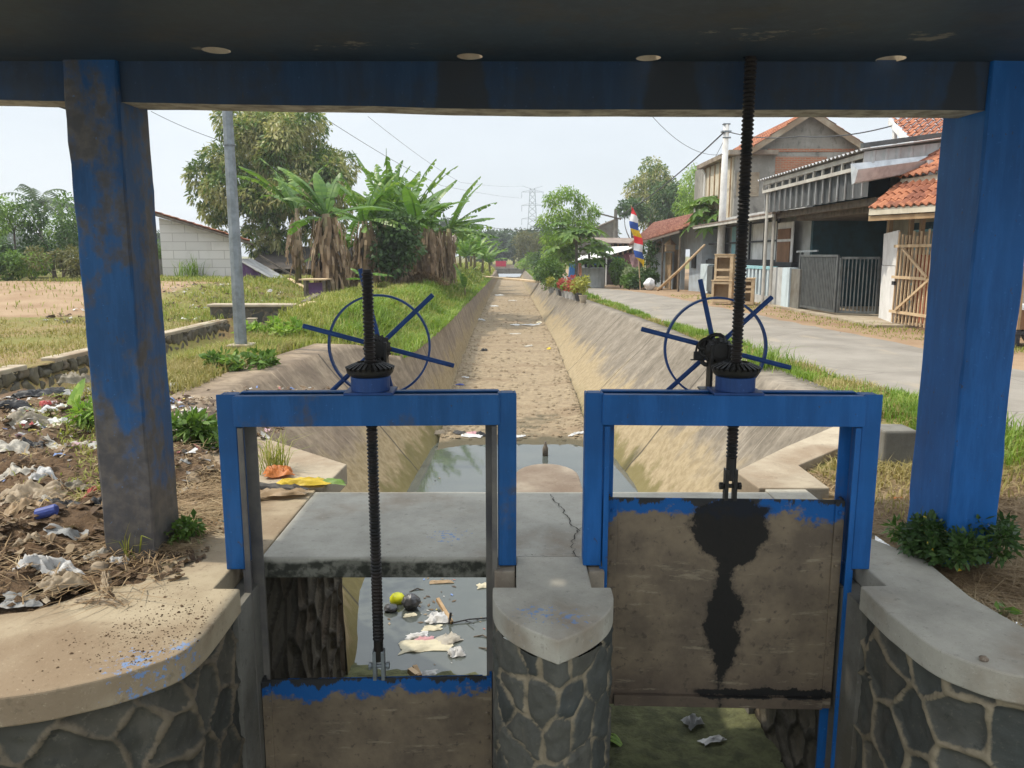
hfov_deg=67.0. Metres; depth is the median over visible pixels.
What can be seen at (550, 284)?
potted plant
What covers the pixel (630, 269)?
shrub
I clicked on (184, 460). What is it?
plastic bag
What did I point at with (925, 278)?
picket gate
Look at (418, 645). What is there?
plastic bag
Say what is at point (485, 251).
banana plant
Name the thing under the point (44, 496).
paper
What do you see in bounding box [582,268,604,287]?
sheet bin
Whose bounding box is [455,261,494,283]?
grass
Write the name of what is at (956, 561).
weed
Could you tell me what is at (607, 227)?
grey building
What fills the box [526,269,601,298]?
grass
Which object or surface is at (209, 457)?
litter
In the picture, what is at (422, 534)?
walkway slab
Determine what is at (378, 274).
banana plant
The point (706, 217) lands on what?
papaya tree
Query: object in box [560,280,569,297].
potted plant
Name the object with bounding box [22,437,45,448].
rag
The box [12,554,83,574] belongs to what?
plastic bag
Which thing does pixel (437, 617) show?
plastic bag
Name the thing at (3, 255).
bush
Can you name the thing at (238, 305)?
lamp post
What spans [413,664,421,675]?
stick
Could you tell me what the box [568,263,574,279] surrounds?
towel
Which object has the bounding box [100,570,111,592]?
cloth strip
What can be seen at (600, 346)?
canal lining
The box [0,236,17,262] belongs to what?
tree
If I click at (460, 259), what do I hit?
banana plant
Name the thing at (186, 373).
grass
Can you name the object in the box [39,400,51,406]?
wrapper
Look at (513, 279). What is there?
plank
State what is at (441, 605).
stick
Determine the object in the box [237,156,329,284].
banana plant
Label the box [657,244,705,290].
bamboo pole
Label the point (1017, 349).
grass
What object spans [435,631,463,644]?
plastic bag
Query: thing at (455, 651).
plastic bag
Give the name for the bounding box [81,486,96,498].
wrapper
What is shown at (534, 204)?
transmission tower
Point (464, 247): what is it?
banana plant
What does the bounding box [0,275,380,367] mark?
grass
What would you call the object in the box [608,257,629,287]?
shrub
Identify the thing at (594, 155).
sky
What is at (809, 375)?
grass
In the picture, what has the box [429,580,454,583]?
paper
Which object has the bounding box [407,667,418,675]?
stick
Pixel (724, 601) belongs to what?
sluice gate
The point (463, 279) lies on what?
banana plant
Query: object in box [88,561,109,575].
stone
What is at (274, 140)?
mango tree
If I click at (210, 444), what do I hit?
weed
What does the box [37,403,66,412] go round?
plastic bag
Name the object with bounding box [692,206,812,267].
veranda
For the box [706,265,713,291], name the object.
iron gate
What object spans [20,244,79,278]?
bush
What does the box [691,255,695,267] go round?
window
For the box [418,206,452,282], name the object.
banana plant
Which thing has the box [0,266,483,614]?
ground
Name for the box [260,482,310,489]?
dead leaf
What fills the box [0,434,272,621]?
straw
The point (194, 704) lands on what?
abutment wall
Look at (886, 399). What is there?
grass tuft
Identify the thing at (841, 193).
canopy building
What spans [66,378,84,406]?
leaf
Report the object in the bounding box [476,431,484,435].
rag
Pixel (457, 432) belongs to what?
rag
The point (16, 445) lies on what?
plastic bag
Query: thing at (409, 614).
paper
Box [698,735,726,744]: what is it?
plastic bag
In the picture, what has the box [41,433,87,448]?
cloth strip
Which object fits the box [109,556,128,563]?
paper
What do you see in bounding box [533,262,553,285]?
shrub
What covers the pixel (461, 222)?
banana plant
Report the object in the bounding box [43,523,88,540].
plastic bag
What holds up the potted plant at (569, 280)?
on the canal lining at (600, 346)
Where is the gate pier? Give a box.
[492,464,613,767]
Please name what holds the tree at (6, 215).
on the ground at (26, 300)
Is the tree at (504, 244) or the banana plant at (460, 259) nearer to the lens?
the banana plant at (460, 259)
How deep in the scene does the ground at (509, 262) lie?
218.90 m
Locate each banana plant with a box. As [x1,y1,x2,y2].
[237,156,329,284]
[273,166,392,291]
[305,201,390,287]
[315,170,427,285]
[336,184,443,282]
[346,152,436,281]
[346,268,393,279]
[363,159,457,280]
[376,180,469,281]
[390,239,413,284]
[418,197,481,274]
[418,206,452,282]
[425,176,498,283]
[453,225,481,267]
[453,264,480,294]
[455,232,486,269]
[456,237,496,270]
[457,241,507,272]
[463,226,491,266]
[478,241,507,274]
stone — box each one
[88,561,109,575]
[979,655,988,661]
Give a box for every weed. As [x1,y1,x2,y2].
[60,394,93,429]
[163,508,210,545]
[171,406,216,451]
[196,413,218,449]
[198,345,280,371]
[231,315,306,337]
[879,513,908,544]
[896,511,960,557]
[906,509,989,571]
[925,514,1023,568]
[994,601,1021,617]
[996,510,1020,545]
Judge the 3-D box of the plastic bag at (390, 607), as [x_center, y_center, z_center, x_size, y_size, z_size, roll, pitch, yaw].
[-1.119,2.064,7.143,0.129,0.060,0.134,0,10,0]
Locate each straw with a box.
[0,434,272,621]
[386,271,449,285]
[807,464,1023,627]
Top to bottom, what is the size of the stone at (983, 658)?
0.024 m
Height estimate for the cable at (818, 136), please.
1.062 m
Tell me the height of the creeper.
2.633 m
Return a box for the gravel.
[440,295,583,440]
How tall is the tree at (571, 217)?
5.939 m
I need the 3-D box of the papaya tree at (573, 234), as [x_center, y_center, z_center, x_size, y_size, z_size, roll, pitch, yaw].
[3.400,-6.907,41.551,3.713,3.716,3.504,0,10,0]
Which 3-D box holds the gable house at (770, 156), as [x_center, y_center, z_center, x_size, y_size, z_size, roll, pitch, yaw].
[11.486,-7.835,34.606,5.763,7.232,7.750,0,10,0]
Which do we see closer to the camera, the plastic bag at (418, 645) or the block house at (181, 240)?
the plastic bag at (418, 645)
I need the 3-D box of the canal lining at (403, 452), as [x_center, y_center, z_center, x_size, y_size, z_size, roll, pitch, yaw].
[-2.420,-6.186,51.921,2.395,2.066,93.540,0,10,0]
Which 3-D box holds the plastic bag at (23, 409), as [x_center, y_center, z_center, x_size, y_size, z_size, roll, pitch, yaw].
[-4.457,0.283,7.001,0.288,0.173,0.177,-9,13,-42]
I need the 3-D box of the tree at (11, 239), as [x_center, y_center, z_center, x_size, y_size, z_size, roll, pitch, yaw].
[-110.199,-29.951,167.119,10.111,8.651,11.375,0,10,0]
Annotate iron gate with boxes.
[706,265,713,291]
[796,250,881,313]
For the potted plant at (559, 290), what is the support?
on the canal lining at (600, 346)
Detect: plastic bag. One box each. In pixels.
[0,439,29,453]
[0,462,36,480]
[0,478,67,505]
[0,591,42,608]
[3,406,36,419]
[28,466,57,479]
[36,417,69,427]
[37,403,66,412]
[43,523,88,540]
[63,388,91,394]
[179,458,191,463]
[384,604,397,611]
[398,639,453,654]
[401,593,420,609]
[425,611,448,623]
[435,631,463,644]
[448,646,465,657]
[461,433,481,437]
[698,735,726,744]
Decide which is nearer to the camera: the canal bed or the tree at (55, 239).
the canal bed
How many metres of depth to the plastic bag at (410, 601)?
7.13 m
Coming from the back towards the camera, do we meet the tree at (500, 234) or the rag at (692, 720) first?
the tree at (500, 234)
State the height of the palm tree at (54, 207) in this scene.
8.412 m
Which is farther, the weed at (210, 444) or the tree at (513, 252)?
the tree at (513, 252)
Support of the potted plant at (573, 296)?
on the canal lining at (600, 346)
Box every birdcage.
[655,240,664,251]
[664,236,676,250]
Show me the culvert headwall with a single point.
(265, 310)
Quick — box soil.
[0,388,220,596]
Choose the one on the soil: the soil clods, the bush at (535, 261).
the soil clods
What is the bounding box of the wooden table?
[299,278,331,296]
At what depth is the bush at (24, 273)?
29.35 m
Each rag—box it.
[0,398,33,408]
[4,497,40,516]
[5,409,51,425]
[8,388,64,398]
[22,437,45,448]
[39,496,101,507]
[41,387,64,389]
[58,478,95,490]
[183,501,205,509]
[434,429,445,433]
[453,430,465,433]
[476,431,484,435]
[681,713,703,729]
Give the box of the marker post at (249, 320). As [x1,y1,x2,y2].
[246,318,257,325]
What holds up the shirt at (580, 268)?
hanging from the clothes line
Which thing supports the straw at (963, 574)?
on the ground at (1018, 360)
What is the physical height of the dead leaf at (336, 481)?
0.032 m
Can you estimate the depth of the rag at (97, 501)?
4.41 m
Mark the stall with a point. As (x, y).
(620, 247)
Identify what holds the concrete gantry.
on the ground at (1018, 360)
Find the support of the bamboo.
on the ground at (1018, 360)
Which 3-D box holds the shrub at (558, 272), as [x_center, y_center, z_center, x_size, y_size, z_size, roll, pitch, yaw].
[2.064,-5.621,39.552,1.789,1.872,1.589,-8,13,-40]
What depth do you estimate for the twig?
6.90 m
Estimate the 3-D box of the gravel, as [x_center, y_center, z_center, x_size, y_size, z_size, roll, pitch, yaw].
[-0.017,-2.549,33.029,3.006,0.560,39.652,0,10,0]
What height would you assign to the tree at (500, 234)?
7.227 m
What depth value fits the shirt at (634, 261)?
42.93 m
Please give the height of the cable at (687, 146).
0.555 m
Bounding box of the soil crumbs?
[7,582,221,689]
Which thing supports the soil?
on the ground at (26, 300)
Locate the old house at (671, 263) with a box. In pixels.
[629,214,717,291]
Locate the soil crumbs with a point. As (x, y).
(181, 605)
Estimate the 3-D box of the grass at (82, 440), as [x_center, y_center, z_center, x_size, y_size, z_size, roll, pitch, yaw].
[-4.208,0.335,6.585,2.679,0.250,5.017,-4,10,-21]
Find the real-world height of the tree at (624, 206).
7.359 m
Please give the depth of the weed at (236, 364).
9.87 m
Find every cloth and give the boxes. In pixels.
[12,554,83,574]
[36,569,90,592]
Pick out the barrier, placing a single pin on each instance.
(500, 263)
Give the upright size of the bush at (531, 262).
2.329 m
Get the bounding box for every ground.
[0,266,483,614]
[20,257,689,268]
[562,269,1023,623]
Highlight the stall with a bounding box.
[578,238,646,285]
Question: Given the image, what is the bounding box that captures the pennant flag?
[629,206,643,289]
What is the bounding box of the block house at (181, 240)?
[155,211,252,276]
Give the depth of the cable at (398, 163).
100.76 m
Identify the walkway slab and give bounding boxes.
[264,492,772,576]
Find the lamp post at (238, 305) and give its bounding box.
[222,111,255,348]
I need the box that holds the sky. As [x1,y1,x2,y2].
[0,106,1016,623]
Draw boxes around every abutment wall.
[0,489,344,767]
[754,489,1023,767]
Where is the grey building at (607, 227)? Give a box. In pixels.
[573,217,619,256]
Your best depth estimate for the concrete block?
5.65 m
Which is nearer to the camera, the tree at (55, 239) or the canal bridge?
the canal bridge
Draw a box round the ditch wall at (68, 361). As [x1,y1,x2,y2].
[0,319,229,394]
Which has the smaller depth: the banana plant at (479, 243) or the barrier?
the banana plant at (479, 243)
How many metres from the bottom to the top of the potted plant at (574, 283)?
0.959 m
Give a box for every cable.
[151,111,223,141]
[326,119,513,197]
[369,117,518,186]
[619,132,724,215]
[653,117,722,154]
[729,125,891,138]
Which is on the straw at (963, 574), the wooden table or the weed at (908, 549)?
the weed at (908, 549)
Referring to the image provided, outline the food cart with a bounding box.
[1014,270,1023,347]
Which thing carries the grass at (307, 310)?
on the ground at (26, 300)
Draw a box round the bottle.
[542,441,547,455]
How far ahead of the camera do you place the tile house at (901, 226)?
20.81 m
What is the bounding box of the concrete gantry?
[0,0,1023,567]
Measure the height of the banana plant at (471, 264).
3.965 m
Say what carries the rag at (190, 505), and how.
on the soil
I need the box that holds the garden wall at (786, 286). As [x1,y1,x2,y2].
[700,264,806,308]
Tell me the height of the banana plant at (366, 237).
4.512 m
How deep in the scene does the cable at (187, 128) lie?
11.63 m
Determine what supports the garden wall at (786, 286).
on the ground at (1018, 360)
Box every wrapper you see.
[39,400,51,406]
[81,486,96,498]
[414,636,433,639]
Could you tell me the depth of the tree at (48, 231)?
34.81 m
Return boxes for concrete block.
[878,424,915,466]
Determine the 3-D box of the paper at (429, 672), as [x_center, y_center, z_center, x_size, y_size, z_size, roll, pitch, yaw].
[-0.647,2.195,5.891,0.183,0.025,0.077,-3,10,-16]
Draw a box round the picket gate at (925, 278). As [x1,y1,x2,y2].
[889,229,932,327]
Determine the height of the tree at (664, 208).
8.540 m
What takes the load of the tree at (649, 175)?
on the ground at (1018, 360)
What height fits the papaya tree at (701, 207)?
4.341 m
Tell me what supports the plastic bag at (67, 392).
on the grass at (82, 440)
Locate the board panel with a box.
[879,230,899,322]
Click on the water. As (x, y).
(461, 468)
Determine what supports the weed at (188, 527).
on the soil
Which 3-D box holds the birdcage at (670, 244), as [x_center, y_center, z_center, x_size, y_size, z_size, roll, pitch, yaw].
[7.650,-6.817,37.393,0.590,0.797,0.590,-5,11,-26]
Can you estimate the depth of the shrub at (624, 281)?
38.53 m
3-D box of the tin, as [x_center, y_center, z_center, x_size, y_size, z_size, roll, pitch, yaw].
[-2.496,0.685,4.144,0.116,0.076,0.058,-3,10,-18]
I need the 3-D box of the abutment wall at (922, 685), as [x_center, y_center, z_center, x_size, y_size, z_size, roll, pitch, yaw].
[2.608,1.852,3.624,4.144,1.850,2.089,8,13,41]
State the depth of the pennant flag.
37.26 m
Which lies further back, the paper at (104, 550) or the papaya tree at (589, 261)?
the papaya tree at (589, 261)
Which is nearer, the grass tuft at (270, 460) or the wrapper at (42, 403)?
the grass tuft at (270, 460)
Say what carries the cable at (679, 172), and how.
attached to the power pole at (722, 212)
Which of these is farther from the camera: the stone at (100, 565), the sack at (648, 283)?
the sack at (648, 283)
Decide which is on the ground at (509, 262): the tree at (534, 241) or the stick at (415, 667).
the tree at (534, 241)
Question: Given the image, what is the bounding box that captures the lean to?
[242,254,294,278]
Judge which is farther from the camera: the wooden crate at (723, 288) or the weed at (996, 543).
the wooden crate at (723, 288)
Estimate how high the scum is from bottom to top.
0.001 m
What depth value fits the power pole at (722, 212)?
29.11 m
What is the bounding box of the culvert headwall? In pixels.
[207,303,296,323]
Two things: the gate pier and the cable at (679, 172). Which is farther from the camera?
the cable at (679, 172)
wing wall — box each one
[172,415,346,675]
[737,427,874,713]
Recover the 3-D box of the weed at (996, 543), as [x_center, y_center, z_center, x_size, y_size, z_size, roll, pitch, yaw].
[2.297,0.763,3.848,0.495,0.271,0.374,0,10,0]
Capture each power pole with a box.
[601,210,620,237]
[717,123,731,253]
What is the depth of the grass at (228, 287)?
24.40 m
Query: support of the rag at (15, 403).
on the soil
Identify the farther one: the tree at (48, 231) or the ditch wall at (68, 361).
the tree at (48, 231)
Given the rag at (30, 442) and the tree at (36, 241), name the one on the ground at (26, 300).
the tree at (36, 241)
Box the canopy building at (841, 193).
[757,132,941,327]
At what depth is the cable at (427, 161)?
104.74 m
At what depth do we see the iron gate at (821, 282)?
19.58 m
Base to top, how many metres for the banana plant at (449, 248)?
4.686 m
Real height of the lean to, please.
1.515 m
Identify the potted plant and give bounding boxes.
[545,277,554,292]
[553,279,558,294]
[556,278,566,295]
[556,279,564,296]
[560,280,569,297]
[564,274,575,298]
[568,281,582,299]
[569,276,586,300]
[575,274,591,302]
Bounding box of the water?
[344,441,637,675]
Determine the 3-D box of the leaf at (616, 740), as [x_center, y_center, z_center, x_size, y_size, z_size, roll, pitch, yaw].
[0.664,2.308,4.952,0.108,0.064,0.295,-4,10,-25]
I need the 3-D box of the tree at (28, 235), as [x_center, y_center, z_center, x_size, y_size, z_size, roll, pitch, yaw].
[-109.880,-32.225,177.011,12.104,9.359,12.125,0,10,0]
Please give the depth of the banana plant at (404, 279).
29.53 m
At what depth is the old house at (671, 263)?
37.93 m
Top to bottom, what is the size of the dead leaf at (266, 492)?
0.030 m
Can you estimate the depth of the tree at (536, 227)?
137.64 m
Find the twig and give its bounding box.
[448,612,485,623]
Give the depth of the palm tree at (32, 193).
77.75 m
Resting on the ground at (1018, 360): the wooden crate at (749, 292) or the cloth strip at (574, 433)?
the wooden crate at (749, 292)
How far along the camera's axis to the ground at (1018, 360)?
15.60 m
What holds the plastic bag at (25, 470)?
on the soil
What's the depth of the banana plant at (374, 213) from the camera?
32.86 m
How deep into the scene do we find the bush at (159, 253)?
39.49 m
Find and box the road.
[561,276,1023,428]
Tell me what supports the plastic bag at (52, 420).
on the soil
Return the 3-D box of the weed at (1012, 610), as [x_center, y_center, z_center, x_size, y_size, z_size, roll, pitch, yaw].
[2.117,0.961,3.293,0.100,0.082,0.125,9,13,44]
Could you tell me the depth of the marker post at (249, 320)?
16.21 m
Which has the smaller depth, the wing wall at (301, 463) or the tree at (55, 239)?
the wing wall at (301, 463)
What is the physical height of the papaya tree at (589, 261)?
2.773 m
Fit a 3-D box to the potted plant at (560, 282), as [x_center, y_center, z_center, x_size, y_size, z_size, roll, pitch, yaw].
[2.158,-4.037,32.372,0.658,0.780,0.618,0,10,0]
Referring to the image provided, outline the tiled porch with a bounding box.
[868,148,1023,323]
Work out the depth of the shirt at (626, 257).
43.41 m
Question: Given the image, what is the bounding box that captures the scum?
[388,480,484,664]
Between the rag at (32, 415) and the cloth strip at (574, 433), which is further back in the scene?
the cloth strip at (574, 433)
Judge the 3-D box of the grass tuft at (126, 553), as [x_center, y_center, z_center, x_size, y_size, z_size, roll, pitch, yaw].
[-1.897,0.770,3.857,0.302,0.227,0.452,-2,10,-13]
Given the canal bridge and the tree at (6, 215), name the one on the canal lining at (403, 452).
the canal bridge
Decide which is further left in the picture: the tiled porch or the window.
the window
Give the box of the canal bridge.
[491,265,527,273]
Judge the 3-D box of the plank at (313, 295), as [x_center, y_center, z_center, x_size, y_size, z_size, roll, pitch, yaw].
[-5.045,-2.159,19.450,0.160,0.083,2.914,-1,10,-8]
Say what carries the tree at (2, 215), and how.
on the ground at (26, 300)
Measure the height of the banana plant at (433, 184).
5.497 m
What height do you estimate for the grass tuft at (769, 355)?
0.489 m
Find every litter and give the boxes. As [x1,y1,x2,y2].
[0,385,330,506]
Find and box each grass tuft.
[103,528,149,559]
[163,254,213,276]
[213,427,310,474]
[741,336,804,372]
[822,381,917,420]
[877,454,911,486]
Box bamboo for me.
[671,162,698,217]
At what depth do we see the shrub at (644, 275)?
37.99 m
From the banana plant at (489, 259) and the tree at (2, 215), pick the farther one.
the banana plant at (489, 259)
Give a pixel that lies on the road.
(885, 363)
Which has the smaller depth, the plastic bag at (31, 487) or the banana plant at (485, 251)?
the plastic bag at (31, 487)
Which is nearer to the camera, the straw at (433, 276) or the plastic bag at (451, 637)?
the plastic bag at (451, 637)
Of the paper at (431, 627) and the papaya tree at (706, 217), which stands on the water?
the paper at (431, 627)
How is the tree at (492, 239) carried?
on the ground at (509, 262)
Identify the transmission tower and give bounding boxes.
[521,186,541,231]
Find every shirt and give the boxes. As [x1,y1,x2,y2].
[579,263,581,275]
[624,253,631,264]
[629,253,637,267]
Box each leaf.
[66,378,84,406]
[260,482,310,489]
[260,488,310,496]
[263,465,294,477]
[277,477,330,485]
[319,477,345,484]
[610,733,622,746]
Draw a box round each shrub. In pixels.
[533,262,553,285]
[534,257,568,290]
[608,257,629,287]
[619,273,637,289]
[623,264,647,274]
[628,267,660,289]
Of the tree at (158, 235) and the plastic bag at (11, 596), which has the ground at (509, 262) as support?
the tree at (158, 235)
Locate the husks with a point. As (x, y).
(71, 547)
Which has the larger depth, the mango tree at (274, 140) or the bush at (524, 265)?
the bush at (524, 265)
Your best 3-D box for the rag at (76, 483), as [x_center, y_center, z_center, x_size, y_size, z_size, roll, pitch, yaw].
[-2.818,0.656,4.999,0.227,0.096,0.158,-3,10,-15]
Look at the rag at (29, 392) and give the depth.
8.11 m
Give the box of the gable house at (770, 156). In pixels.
[694,117,869,235]
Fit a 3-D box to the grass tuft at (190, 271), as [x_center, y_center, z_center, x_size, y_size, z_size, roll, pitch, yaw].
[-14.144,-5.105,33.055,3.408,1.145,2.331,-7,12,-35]
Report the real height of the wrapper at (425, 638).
0.022 m
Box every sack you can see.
[56,372,90,383]
[643,278,655,289]
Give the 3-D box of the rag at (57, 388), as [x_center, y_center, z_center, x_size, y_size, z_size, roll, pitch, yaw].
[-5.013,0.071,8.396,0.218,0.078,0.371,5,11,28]
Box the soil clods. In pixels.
[0,457,220,606]
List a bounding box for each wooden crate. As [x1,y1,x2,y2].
[711,280,734,303]
[714,254,735,279]
[744,278,755,304]
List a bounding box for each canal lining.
[170,270,498,672]
[520,270,831,491]
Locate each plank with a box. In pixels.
[301,294,320,302]
[482,276,540,282]
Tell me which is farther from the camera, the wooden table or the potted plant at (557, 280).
the potted plant at (557, 280)
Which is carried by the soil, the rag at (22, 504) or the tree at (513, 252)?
the rag at (22, 504)
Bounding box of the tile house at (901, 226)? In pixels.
[886,118,942,309]
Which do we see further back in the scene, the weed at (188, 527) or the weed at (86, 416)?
the weed at (86, 416)
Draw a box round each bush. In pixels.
[0,248,27,280]
[0,253,7,269]
[10,251,53,279]
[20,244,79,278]
[65,257,80,278]
[157,239,161,258]
[363,208,427,285]
[514,258,530,270]
[524,251,541,272]
[532,246,558,274]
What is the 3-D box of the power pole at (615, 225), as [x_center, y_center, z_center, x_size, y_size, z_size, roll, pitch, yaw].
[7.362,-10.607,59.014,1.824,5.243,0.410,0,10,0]
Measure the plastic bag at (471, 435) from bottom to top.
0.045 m
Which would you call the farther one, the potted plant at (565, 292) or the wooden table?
the potted plant at (565, 292)
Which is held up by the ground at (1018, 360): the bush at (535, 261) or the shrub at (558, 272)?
the bush at (535, 261)
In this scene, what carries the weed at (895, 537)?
on the straw at (963, 574)
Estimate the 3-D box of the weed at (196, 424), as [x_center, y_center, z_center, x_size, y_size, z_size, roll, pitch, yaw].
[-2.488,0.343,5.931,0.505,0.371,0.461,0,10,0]
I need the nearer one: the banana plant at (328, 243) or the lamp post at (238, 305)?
the lamp post at (238, 305)
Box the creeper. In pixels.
[641,238,660,271]
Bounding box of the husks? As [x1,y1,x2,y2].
[0,385,313,603]
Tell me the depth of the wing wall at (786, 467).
5.49 m
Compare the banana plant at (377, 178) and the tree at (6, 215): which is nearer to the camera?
the banana plant at (377, 178)
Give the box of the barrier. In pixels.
[496,261,505,267]
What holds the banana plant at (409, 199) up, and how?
on the ground at (26, 300)
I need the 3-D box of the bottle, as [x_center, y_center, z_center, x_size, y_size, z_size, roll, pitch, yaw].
[0.545,1.065,12.633,0.094,0.260,0.094,0,10,0]
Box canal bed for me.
[343,277,785,767]
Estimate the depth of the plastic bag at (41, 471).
5.07 m
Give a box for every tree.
[0,184,73,241]
[0,193,12,238]
[0,195,39,277]
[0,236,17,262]
[2,229,25,250]
[7,196,78,277]
[9,229,53,249]
[30,191,75,223]
[39,231,78,258]
[41,191,78,275]
[156,230,161,258]
[180,111,362,272]
[434,216,457,251]
[457,228,502,262]
[484,228,509,264]
[494,227,524,264]
[505,232,536,259]
[511,231,550,262]
[515,223,559,257]
[534,185,602,275]
[542,221,607,278]
[560,239,614,268]
[614,197,648,237]
[620,156,683,267]
[642,179,690,223]
[677,196,718,239]
[691,197,719,227]
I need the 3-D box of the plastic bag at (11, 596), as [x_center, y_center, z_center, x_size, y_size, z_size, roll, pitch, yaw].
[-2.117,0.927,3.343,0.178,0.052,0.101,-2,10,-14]
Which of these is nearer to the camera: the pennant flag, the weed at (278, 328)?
the weed at (278, 328)
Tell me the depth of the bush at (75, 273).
29.47 m
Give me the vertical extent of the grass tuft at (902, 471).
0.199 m
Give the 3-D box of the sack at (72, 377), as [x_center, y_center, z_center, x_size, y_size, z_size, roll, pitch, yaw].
[-5.191,-0.084,9.182,0.424,0.138,0.258,0,10,0]
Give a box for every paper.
[11,531,47,548]
[41,494,50,499]
[83,547,107,560]
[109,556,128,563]
[403,612,416,617]
[405,631,428,639]
[421,624,442,630]
[421,669,437,675]
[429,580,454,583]
[476,582,485,588]
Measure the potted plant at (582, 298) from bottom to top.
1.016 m
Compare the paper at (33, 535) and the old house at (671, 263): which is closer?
the paper at (33, 535)
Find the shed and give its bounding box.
[250,246,386,281]
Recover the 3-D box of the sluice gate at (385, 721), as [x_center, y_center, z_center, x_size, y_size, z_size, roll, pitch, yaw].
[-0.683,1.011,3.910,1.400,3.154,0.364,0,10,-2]
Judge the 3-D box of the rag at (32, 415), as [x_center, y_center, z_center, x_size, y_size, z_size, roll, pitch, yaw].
[-4.193,0.305,6.726,0.414,0.161,0.211,-2,10,-14]
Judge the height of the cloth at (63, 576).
0.076 m
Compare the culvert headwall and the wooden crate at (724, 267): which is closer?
the culvert headwall
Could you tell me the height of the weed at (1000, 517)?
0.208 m
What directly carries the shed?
on the ground at (26, 300)
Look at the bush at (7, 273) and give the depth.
28.91 m
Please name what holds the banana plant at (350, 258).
on the ground at (26, 300)
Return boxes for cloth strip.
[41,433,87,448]
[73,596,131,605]
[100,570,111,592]
[569,431,583,435]
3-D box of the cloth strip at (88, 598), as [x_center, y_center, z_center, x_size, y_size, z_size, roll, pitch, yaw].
[-1.790,0.944,3.377,0.266,0.026,0.048,1,10,7]
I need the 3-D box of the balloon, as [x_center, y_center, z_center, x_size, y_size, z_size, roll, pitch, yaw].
[-1.084,2.034,7.312,0.145,0.118,0.145,0,10,0]
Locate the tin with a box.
[34,504,58,519]
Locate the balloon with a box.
[390,592,403,604]
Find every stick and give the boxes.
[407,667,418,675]
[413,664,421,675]
[436,598,452,623]
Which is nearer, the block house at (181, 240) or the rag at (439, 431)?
the rag at (439, 431)
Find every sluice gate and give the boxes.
[216,268,516,767]
[582,56,882,767]
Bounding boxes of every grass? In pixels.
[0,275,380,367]
[1,274,389,322]
[2,383,177,500]
[56,328,311,401]
[166,268,485,363]
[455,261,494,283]
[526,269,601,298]
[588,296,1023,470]
[671,294,1023,352]
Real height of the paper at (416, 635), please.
0.030 m

